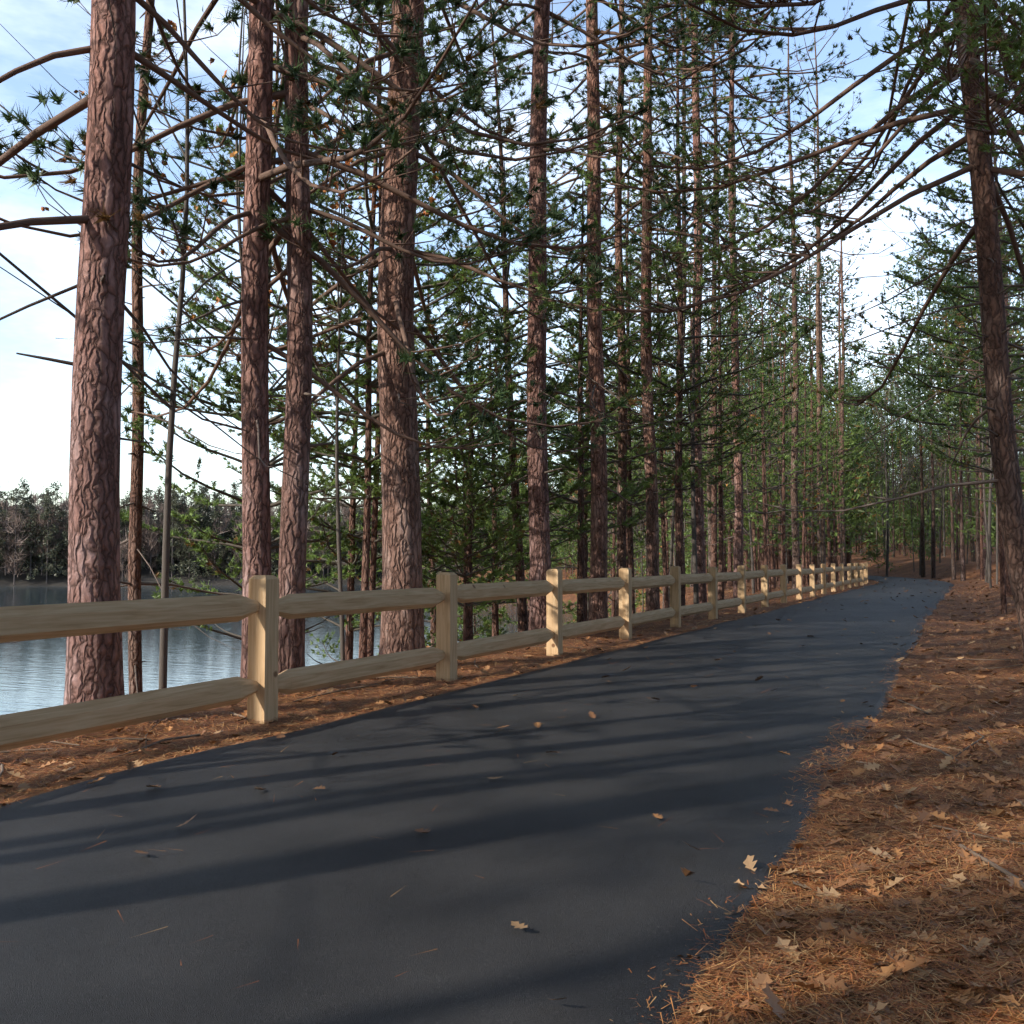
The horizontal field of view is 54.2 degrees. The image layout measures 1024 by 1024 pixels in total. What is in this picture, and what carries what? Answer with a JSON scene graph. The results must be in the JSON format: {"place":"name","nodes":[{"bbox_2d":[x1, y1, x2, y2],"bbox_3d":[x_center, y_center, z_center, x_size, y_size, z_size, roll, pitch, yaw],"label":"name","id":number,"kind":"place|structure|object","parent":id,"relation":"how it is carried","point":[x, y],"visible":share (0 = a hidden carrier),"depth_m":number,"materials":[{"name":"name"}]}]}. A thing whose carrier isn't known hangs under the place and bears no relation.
{"place":"outdoors","nodes":[
{"label":"outdoors","id":0,"kind":"place"},
{"bbox_2d":[0,584,639,714],"bbox_3d":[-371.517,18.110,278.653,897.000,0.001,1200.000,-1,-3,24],"label":"lake water","id":1,"kind":"structure","parent":0,"point":[32,674],"depth_m":49.48,"materials":[{"name":"blue liquid"}]},
{"bbox_2d":[0,568,954,1023],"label":"asphalt path","id":2,"kind":"structure","parent":0,"point":[246,878],"depth_m":3.97,"materials":[{"name":"grey asphalt"}]},
{"bbox_2d":[0,532,1023,1023],"bbox_3d":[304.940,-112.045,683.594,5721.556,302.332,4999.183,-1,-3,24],"label":"ground","id":3,"kind":"structure","parent":0,"point":[908,564],"depth_m":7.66,"materials":[{"name":"plant"}]},
{"bbox_2d":[0,562,1023,1023],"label":"fallen leaves","id":4,"kind":"object","parent":3,"relation":"on","point":[764,980],"visible":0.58,"depth_m":3.74,"materials":[{"name":"brown plant"}]},
{"bbox_2d":[0,590,1023,888],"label":"fallen sticks","id":5,"kind":"object","parent":3,"relation":"on","point":[992,864],"visible":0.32,"depth_m":6.55,"materials":[{"name":"brown wood"}]},
{"bbox_2d":[63,0,1023,704],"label":"tree trunks","id":6,"kind":"object","parent":3,"relation":"on","point":[93,666],"visible":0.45,"depth_m":11.14,"materials":[{"name":"brown plant"}]},
{"bbox_2d":[0,0,1023,692],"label":"tree branches","id":7,"kind":"object","parent":6,"relation":"attached to","point":[888,120],"visible":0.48,"depth_m":12.49,"materials":[{"name":"green plant"}]},
{"bbox_2d":[0,0,1023,659],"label":"tree foliage","id":8,"kind":"object","parent":7,"relation":"attached to","point":[208,518],"visible":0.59,"depth_m":16.95,"materials":[{"name":"green plant"}]},
{"bbox_2d":[247,563,867,723],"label":"fence posts","id":9,"kind":"object","parent":3,"relation":"on","point":[263,645],"visible":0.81,"depth_m":10.14,"materials":[{"name":"beige wood"}]},
{"bbox_2d":[0,565,865,750],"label":"fence rails","id":10,"kind":"object","parent":9,"relation":"attached to","point":[35,726],"visible":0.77,"depth_m":7.37,"materials":[{"name":"brown wood"}]},
{"bbox_2d":[0,0,1023,517],"label":"sky","id":11,"kind":"structure","parent":0,"point":[35,394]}
]}

